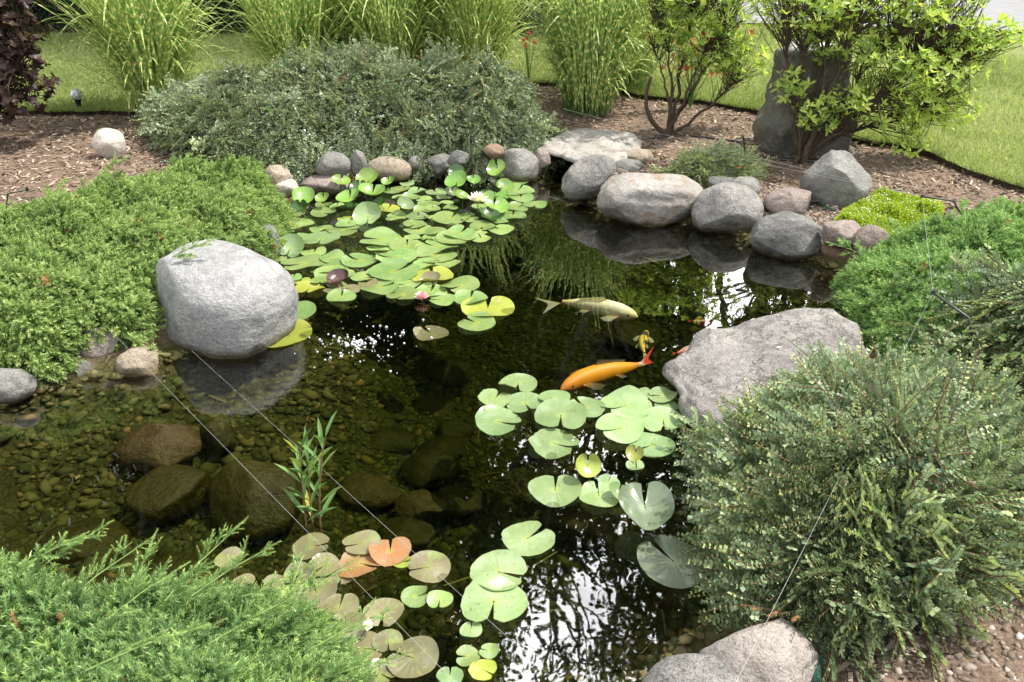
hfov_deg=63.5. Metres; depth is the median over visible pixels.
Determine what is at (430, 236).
lily pad
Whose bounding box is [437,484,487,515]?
sunken stone
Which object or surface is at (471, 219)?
lily pad
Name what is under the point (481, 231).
lily pad
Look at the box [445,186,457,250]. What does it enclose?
lily pad
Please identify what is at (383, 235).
lily pad
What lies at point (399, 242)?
lily pad
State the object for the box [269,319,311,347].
lily pad
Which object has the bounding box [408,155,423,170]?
stone
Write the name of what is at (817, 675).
hose
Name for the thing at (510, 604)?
lily pad
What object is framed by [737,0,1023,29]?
driveway
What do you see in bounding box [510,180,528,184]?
lily pad
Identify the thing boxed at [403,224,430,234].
lily pad
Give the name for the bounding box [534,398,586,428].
lily pad
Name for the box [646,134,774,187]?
cotoneaster
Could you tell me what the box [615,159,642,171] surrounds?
stone
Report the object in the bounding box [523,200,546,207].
lily pad
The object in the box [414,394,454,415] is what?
sunken stone
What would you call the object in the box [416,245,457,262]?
lily pad
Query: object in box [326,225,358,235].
lily pad
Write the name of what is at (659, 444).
lily pad
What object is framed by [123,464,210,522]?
sunken stone
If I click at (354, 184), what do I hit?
lily pad
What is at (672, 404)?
lily pad
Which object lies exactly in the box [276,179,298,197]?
stone
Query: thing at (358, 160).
stone
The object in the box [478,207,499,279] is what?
lily pad
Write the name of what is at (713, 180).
stone
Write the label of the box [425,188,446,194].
lily pad
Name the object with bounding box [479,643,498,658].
lily pad
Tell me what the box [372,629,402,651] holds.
lily pad
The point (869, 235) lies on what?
stone
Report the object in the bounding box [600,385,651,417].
lily pad
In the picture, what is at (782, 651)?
boulder
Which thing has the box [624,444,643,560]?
lily pad
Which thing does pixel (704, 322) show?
koi
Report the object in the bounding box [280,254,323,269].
lily pad
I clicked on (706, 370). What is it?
boulder
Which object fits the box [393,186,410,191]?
lily pad
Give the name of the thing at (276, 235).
stone
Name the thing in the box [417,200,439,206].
lily pad
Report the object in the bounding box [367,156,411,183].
stone
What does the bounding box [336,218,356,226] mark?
lily pad
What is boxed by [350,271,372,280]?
lily pad
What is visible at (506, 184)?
lily pad
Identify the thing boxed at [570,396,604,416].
lily pad
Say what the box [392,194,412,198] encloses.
lily pad
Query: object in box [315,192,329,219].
lily pad
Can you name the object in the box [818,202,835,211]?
hose
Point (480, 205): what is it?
lily pad
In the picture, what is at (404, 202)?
lily pad
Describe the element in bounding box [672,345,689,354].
koi
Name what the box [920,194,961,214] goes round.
stake
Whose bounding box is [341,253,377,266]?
lily pad
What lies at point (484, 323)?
lily pad
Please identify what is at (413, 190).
lily pad
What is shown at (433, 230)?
lily pad
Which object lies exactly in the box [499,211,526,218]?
lily pad
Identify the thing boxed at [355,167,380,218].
lily pad
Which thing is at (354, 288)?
lily pad
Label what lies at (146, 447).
sunken stone
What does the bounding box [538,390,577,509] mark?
lily pad
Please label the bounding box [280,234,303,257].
lily pad
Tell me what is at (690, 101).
shrub
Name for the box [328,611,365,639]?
lily pad
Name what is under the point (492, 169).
lily pad
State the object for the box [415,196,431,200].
lily pad
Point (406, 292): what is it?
lily pad
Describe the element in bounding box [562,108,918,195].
fishing line
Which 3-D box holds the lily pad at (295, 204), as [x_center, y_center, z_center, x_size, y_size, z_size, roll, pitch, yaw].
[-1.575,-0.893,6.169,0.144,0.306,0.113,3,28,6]
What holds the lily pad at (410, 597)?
on the water
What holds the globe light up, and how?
on the mulch ground at (990, 672)
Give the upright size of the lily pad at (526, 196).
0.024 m
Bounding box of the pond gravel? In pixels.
[0,164,845,681]
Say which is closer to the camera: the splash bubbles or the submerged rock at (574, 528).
the submerged rock at (574, 528)
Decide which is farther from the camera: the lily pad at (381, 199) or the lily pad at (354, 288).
the lily pad at (381, 199)
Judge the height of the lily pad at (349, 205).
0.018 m
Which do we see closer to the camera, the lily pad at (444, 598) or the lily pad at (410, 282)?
the lily pad at (444, 598)
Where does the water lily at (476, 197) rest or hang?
on the water
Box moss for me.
[833,185,944,237]
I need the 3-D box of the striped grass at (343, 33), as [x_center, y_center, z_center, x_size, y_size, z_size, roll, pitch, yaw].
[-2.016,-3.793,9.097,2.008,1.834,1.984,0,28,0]
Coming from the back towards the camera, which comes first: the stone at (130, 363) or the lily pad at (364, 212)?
the lily pad at (364, 212)
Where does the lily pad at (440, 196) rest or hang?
on the water
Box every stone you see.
[0,368,37,406]
[32,517,131,564]
[73,359,93,377]
[77,325,119,357]
[91,128,125,157]
[114,422,201,472]
[115,347,158,381]
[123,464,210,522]
[138,551,203,577]
[199,416,236,455]
[207,459,302,543]
[263,224,280,257]
[264,164,292,184]
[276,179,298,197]
[283,512,303,534]
[298,174,348,199]
[315,151,350,176]
[336,472,403,510]
[350,150,367,176]
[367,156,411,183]
[370,425,416,455]
[377,517,435,551]
[394,489,447,520]
[400,449,460,488]
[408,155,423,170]
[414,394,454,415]
[418,435,466,457]
[420,356,469,387]
[426,153,450,176]
[435,419,474,443]
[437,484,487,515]
[447,150,468,165]
[472,156,490,175]
[483,144,503,159]
[499,148,544,186]
[534,147,550,167]
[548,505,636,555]
[601,320,661,355]
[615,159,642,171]
[627,149,654,163]
[644,584,698,614]
[708,176,733,185]
[731,176,760,194]
[763,187,811,214]
[820,244,845,258]
[821,220,860,246]
[852,225,889,253]
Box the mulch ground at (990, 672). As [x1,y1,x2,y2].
[0,86,1023,681]
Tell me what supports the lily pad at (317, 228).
on the water
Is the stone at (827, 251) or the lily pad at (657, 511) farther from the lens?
the stone at (827, 251)
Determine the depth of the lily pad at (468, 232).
5.90 m
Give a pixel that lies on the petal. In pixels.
(369, 622)
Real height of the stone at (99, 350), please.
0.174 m
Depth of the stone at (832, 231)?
5.30 m
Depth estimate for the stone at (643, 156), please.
6.92 m
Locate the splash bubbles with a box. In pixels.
[294,316,438,373]
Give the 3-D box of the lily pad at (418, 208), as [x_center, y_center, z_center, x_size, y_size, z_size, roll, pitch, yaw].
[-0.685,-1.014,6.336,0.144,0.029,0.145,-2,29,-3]
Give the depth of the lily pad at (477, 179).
6.75 m
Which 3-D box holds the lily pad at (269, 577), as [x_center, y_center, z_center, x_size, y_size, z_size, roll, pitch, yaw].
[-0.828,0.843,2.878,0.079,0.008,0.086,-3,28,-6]
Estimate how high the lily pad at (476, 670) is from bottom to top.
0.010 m
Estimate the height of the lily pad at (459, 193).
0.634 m
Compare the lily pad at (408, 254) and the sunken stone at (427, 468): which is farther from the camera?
the lily pad at (408, 254)
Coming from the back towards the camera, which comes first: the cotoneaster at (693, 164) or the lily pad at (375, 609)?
the cotoneaster at (693, 164)
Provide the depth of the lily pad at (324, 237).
5.82 m
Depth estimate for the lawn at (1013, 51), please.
8.69 m
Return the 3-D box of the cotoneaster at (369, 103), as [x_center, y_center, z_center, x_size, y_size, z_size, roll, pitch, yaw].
[-1.183,-2.079,7.428,3.702,1.297,2.579,0,28,0]
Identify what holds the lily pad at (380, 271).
on the water
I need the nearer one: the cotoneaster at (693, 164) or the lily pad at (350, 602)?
the lily pad at (350, 602)
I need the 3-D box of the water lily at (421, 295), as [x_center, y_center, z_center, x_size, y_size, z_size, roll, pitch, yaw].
[-0.534,-0.181,4.942,0.092,0.251,0.096,15,31,26]
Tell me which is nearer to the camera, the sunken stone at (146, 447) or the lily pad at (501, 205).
the sunken stone at (146, 447)
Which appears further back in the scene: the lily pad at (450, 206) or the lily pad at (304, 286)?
the lily pad at (450, 206)
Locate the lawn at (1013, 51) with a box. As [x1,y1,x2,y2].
[0,0,1023,192]
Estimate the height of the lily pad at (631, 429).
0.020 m
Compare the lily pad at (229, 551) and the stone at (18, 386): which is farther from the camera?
the stone at (18, 386)
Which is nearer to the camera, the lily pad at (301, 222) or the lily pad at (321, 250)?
the lily pad at (321, 250)
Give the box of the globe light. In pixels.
[70,89,82,107]
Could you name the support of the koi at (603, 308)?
in the water
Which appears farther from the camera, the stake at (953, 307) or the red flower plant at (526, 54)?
the red flower plant at (526, 54)
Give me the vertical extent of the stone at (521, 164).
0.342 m
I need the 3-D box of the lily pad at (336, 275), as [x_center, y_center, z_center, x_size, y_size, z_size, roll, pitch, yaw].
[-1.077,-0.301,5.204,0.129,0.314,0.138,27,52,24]
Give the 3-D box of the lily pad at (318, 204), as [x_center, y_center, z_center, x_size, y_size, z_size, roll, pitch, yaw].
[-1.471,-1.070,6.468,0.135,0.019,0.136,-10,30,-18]
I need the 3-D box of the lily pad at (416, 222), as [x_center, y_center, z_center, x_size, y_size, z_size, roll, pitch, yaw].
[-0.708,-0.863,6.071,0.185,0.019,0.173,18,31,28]
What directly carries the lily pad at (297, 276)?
on the water
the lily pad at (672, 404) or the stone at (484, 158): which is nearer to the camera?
the lily pad at (672, 404)
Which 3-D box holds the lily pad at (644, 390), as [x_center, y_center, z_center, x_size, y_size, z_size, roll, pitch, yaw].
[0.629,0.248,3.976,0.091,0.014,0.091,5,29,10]
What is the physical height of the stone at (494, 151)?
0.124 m
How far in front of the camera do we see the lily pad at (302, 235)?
5.87 m
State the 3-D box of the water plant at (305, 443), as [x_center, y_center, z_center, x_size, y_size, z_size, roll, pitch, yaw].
[-0.751,0.592,3.120,0.247,0.725,0.219,0,28,0]
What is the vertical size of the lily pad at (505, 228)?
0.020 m
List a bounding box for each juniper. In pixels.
[0,152,299,388]
[0,516,410,681]
[825,195,1023,397]
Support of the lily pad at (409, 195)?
on the water
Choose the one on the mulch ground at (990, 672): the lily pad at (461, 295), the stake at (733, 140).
the stake at (733, 140)
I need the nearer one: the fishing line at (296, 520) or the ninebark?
the fishing line at (296, 520)
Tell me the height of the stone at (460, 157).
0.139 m
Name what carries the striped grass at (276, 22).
on the lawn at (1013, 51)
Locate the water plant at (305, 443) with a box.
[274,411,340,575]
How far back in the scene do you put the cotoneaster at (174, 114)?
6.81 m
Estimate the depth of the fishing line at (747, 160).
5.69 m
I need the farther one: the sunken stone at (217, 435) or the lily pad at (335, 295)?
the lily pad at (335, 295)
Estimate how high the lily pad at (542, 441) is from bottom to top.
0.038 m
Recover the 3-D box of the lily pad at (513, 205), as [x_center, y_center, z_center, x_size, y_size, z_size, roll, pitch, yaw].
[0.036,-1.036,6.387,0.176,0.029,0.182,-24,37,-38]
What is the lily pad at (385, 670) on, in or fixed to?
on the water
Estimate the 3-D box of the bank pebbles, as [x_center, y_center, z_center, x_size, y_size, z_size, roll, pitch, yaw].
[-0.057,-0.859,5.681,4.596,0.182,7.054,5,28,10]
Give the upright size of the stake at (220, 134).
0.390 m
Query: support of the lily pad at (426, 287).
on the water
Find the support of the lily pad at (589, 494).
on the water
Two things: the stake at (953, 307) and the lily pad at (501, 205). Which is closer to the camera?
the stake at (953, 307)
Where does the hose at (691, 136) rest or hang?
on the mulch ground at (990, 672)
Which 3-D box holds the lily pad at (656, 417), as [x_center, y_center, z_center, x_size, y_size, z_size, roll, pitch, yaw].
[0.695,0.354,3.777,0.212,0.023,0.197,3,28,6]
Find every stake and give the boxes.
[4,187,28,227]
[181,133,222,158]
[731,136,745,157]
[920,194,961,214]
[931,290,973,360]
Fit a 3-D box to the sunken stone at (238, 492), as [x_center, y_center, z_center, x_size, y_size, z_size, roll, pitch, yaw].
[-1.128,0.696,3.626,0.439,0.295,0.439,0,28,0]
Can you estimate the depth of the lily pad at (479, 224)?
6.05 m
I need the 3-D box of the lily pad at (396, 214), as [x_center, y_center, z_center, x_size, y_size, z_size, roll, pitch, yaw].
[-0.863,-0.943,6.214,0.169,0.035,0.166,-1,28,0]
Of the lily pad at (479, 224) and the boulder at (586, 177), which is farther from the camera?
the boulder at (586, 177)
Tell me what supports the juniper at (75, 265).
on the mulch ground at (990, 672)
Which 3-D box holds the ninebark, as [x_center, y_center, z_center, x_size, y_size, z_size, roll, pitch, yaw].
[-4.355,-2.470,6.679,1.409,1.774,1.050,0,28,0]
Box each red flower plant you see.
[522,31,536,82]
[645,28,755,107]
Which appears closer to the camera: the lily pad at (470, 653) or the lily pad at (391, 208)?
the lily pad at (470, 653)
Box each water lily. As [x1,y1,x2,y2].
[414,291,429,327]
[467,191,487,219]
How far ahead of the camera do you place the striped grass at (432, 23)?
9.05 m
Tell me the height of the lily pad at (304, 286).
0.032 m
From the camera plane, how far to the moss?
5.64 m
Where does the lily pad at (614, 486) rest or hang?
on the water
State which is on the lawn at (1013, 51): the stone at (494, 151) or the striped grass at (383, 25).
the striped grass at (383, 25)
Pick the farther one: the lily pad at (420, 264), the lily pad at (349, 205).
the lily pad at (349, 205)
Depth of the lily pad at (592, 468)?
3.37 m
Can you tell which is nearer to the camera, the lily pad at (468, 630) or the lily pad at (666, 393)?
the lily pad at (468, 630)
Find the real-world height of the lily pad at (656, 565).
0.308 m
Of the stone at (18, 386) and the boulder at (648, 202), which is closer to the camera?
the stone at (18, 386)
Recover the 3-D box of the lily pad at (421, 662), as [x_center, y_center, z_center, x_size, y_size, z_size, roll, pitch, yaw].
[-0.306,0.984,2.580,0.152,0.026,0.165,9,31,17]
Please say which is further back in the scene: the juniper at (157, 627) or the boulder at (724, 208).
the boulder at (724, 208)
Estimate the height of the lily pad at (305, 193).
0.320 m
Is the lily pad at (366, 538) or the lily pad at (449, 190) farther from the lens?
the lily pad at (449, 190)
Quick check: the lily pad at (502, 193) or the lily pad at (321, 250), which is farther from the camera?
the lily pad at (502, 193)
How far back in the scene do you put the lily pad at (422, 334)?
4.57 m
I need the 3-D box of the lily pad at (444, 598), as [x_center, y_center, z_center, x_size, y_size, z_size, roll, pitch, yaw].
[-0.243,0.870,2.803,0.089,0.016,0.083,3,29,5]
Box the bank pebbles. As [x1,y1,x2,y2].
[615,164,1023,681]
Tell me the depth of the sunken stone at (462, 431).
4.56 m
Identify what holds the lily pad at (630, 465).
on the water
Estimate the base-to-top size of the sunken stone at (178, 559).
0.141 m
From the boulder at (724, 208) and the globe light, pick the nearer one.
the boulder at (724, 208)
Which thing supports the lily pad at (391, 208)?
on the water
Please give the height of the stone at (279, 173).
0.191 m
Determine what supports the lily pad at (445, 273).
on the water
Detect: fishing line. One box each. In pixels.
[102,322,442,669]
[192,351,556,681]
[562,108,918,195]
[571,121,912,194]
[736,293,932,681]
[922,199,932,289]
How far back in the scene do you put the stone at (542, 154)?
7.03 m
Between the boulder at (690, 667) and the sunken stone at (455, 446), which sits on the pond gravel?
the sunken stone at (455, 446)
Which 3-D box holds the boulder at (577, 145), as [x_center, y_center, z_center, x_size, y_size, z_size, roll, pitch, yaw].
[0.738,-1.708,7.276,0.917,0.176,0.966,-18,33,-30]
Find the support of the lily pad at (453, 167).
on the water
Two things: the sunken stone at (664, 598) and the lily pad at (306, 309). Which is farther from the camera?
the lily pad at (306, 309)
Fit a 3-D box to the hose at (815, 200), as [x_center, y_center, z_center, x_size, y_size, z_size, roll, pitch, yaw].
[2.001,-0.980,5.911,0.438,0.068,0.080,-5,28,-9]
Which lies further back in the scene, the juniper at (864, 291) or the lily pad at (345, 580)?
the juniper at (864, 291)
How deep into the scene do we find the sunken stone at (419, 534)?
3.70 m
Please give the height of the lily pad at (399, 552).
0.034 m
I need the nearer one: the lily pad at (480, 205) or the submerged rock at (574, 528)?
the submerged rock at (574, 528)
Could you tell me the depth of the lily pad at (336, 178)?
6.61 m
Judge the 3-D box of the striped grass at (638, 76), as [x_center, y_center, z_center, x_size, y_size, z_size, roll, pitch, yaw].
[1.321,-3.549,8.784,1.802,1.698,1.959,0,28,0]
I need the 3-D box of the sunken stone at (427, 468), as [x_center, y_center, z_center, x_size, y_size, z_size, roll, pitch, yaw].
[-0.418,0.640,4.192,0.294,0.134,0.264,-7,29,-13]
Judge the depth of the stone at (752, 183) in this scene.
6.10 m
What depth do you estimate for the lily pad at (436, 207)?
6.38 m
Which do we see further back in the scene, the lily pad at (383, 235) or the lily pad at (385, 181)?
the lily pad at (385, 181)
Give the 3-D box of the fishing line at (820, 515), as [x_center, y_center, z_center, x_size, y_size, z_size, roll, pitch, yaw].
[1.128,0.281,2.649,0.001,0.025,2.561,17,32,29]
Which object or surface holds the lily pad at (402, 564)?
on the water
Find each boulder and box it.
[155,239,298,367]
[542,128,641,162]
[561,154,615,200]
[596,172,702,232]
[643,653,744,681]
[662,308,866,428]
[691,182,764,236]
[698,618,821,681]
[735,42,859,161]
[750,211,823,262]
[800,149,872,206]
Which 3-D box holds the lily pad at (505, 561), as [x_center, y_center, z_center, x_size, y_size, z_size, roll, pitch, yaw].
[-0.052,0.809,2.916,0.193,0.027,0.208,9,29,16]
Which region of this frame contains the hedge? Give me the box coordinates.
[2,0,551,36]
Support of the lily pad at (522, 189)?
on the water
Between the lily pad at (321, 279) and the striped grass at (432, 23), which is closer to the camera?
the lily pad at (321, 279)
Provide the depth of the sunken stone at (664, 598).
3.17 m
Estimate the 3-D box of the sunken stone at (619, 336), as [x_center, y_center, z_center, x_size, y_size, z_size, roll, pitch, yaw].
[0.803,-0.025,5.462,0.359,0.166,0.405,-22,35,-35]
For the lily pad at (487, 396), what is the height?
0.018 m
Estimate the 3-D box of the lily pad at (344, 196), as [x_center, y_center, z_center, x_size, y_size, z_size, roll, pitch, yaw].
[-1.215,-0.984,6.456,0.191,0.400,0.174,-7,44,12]
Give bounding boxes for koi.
[536,297,637,321]
[560,347,653,392]
[633,330,653,357]
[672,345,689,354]
[687,319,711,325]
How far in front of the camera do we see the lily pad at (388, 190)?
6.76 m
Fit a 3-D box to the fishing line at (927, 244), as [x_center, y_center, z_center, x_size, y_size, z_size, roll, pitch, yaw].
[2.107,-0.525,4.203,0.001,0.012,1.468,11,30,19]
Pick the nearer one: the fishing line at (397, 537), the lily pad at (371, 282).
the fishing line at (397, 537)
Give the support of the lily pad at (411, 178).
on the water
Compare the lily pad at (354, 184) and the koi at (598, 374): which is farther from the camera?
the lily pad at (354, 184)
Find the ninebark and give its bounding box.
[0,0,61,125]
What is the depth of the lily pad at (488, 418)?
3.78 m
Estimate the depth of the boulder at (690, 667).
2.29 m
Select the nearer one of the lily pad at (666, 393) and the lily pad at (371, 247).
the lily pad at (666, 393)
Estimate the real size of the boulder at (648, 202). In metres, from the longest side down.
0.836 x 0.668 x 0.405 m
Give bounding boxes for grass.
[30,0,253,118]
[201,0,369,67]
[273,0,378,51]
[319,0,470,64]
[386,0,487,65]
[401,0,543,68]
[514,0,671,116]
[622,1,699,87]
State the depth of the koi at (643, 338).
4.66 m
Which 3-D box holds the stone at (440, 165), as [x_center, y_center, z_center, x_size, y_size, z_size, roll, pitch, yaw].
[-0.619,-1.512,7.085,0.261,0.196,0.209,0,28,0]
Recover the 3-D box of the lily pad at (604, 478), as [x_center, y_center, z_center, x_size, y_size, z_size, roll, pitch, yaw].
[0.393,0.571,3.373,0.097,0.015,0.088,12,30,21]
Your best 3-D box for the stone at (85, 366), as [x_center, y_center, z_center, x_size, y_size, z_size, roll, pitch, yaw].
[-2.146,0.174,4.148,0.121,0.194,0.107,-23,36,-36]
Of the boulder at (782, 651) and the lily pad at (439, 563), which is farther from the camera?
the lily pad at (439, 563)
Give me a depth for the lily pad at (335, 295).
4.97 m
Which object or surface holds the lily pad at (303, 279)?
on the water
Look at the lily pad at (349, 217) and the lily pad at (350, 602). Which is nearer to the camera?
the lily pad at (350, 602)
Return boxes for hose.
[642,134,740,142]
[764,199,821,210]
[812,655,821,681]
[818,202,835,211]
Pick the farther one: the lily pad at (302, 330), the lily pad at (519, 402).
the lily pad at (302, 330)
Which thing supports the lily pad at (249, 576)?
on the water
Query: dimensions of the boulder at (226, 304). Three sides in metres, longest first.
0.774 x 0.619 x 0.563 m
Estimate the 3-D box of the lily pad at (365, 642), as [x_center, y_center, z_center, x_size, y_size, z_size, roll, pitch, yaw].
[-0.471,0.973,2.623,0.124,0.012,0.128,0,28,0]
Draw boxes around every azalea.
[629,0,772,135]
[748,0,1023,164]
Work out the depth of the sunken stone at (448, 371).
5.08 m
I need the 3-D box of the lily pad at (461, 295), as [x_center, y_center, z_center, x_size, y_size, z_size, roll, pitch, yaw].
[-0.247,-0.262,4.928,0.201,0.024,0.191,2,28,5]
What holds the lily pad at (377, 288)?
on the water
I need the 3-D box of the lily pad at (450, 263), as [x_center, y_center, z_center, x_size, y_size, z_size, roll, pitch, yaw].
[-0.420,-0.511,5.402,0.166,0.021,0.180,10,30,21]
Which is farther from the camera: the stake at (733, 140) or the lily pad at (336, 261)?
the stake at (733, 140)
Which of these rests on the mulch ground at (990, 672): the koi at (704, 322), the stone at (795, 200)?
the stone at (795, 200)
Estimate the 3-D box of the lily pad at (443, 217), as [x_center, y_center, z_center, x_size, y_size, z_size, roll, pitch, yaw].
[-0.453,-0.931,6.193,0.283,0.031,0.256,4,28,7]
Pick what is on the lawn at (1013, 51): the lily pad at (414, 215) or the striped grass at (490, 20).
the striped grass at (490, 20)
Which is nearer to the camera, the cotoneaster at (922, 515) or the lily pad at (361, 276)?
the cotoneaster at (922, 515)
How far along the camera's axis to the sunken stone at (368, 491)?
3.91 m
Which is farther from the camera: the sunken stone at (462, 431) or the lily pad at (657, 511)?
the sunken stone at (462, 431)
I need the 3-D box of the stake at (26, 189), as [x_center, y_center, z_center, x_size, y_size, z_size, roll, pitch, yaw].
[-2.831,-0.649,4.765,0.190,0.443,0.058,-16,32,-27]
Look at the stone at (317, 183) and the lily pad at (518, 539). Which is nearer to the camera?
the lily pad at (518, 539)
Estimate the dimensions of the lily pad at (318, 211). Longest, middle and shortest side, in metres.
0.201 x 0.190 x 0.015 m
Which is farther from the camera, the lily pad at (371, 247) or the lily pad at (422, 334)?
the lily pad at (371, 247)
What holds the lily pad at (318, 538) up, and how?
on the water
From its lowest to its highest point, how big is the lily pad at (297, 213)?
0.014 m
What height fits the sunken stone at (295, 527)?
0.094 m
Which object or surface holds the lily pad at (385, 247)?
on the water
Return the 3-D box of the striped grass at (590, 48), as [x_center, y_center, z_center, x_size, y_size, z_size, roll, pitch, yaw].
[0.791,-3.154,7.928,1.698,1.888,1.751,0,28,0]
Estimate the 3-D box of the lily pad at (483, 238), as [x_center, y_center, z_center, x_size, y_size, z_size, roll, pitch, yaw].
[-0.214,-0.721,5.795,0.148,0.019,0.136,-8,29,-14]
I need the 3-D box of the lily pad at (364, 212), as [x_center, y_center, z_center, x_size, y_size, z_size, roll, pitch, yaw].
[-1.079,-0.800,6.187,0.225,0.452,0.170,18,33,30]
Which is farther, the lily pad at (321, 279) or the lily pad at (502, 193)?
the lily pad at (502, 193)
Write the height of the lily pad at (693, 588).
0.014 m
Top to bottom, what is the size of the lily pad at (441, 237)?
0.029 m
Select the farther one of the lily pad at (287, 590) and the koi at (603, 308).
the koi at (603, 308)
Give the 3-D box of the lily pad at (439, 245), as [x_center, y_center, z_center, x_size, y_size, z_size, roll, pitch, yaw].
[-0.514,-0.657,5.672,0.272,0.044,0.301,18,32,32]
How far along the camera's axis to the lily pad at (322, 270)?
5.30 m
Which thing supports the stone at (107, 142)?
on the mulch ground at (990, 672)
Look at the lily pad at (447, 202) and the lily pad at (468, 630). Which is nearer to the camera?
the lily pad at (468, 630)
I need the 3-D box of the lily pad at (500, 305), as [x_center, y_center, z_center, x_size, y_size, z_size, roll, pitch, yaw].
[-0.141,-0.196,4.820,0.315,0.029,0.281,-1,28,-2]
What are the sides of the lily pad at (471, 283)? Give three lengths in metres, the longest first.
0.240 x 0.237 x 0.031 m
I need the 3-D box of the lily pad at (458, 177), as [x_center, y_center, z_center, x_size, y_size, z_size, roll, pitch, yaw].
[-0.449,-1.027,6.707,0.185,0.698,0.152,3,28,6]
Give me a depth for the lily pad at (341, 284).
5.10 m
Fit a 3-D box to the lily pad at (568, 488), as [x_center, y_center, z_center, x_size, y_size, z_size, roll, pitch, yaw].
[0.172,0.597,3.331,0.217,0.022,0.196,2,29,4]
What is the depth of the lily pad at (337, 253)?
5.52 m
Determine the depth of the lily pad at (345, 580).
2.90 m
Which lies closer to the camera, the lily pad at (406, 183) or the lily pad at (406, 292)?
the lily pad at (406, 292)
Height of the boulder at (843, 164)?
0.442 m
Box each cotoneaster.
[129,63,300,173]
[190,27,571,195]
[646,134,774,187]
[662,331,1023,681]
[875,243,1023,402]
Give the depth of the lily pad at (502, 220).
6.14 m
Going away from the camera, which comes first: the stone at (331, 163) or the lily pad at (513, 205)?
the lily pad at (513, 205)
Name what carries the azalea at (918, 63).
on the mulch ground at (990, 672)
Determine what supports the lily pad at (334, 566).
on the water
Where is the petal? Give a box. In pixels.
[364,618,372,630]
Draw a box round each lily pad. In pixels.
[214,546,241,566]
[231,573,254,586]
[262,574,283,589]
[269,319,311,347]
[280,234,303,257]
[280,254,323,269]
[282,586,295,595]
[283,562,313,583]
[290,200,309,233]
[291,218,313,228]
[291,273,301,280]
[292,186,314,220]
[292,532,329,559]
[293,212,301,216]
[294,277,310,283]
[294,577,336,607]
[295,281,324,292]
[297,233,307,240]
[297,301,315,319]
[300,246,325,255]
[303,231,339,243]
[309,225,333,232]
[309,552,340,575]
[310,207,335,216]
[310,258,347,272]
[310,276,328,282]
[314,265,354,282]
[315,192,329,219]
[315,202,331,206]
[319,593,358,620]
[320,249,344,261]
[323,281,347,292]
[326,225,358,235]
[326,268,348,313]
[326,288,355,300]
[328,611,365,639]
[329,202,343,207]
[330,569,352,583]
[331,174,350,224]
[336,188,364,238]
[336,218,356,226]
[337,216,352,222]
[338,551,384,577]
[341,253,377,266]
[342,530,380,553]
[343,284,360,292]
[344,202,358,208]
[349,180,365,228]
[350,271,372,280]
[351,631,381,662]
[353,201,380,251]
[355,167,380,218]
[358,183,384,250]
[358,278,377,286]
[360,226,400,244]
[361,279,398,294]
[363,598,403,626]
[364,658,394,681]
[366,245,380,250]
[368,257,418,280]
[368,537,411,566]
[372,196,397,233]
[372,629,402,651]
[373,245,391,250]
[375,247,417,262]
[380,203,399,211]
[381,176,393,196]
[383,187,398,193]
[386,210,406,220]
[386,286,417,298]
[387,636,438,677]
[389,237,424,250]
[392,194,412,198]
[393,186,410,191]
[394,278,420,286]
[394,555,410,567]
[397,196,417,258]
[400,181,413,185]
[401,586,427,607]
[403,219,426,227]
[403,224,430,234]
[404,192,420,198]
[404,234,420,238]
[406,211,428,218]
[407,176,423,181]
[407,550,450,582]
[408,187,425,192]
[411,266,453,280]
[412,258,437,268]
[413,205,431,211]
[413,325,448,340]
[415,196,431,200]
[415,238,457,253]
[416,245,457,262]
[416,282,446,295]
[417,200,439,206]
[419,271,440,349]
[421,234,435,239]
[424,227,446,233]
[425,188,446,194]
[425,204,440,210]
[427,590,452,607]
[429,292,455,305]
[432,211,469,224]
[435,164,464,226]
[435,258,460,267]
[436,194,450,198]
[436,230,476,243]
[436,667,463,681]
[439,200,453,204]
[440,275,479,292]
[443,204,457,209]
[444,170,465,253]
[444,224,474,238]
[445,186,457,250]
[454,289,487,303]
[455,189,468,267]
[456,645,479,666]
[457,311,495,330]
[460,621,481,636]
[461,296,514,315]
[461,571,527,621]
[462,216,478,221]
[466,175,480,189]
[468,659,496,679]
[469,220,495,229]
[470,549,527,590]
[471,204,486,208]
[472,234,490,241]
[474,229,487,234]
[475,405,520,434]
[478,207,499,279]
[478,388,511,406]
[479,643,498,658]
[482,190,508,274]
[487,159,504,222]
[488,224,513,234]
[492,218,508,222]
[494,190,510,199]
[496,178,520,239]
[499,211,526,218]
[499,373,536,391]
[501,184,534,194]
[501,521,554,658]
[507,392,543,412]
[508,201,527,210]
[509,192,533,201]
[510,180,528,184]
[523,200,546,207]
[528,427,579,458]
[528,475,581,506]
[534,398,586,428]
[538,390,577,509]
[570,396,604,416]
[576,453,600,579]
[579,481,618,506]
[592,481,624,594]
[596,413,645,443]
[597,473,619,483]
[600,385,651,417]
[618,481,674,595]
[620,460,643,584]
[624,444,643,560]
[629,432,675,456]
[637,534,709,615]
[639,387,651,397]
[643,406,686,431]
[648,386,676,402]
[654,397,678,474]
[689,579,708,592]
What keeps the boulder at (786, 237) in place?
on the mulch ground at (990, 672)
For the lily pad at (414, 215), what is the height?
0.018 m
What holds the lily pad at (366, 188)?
on the water

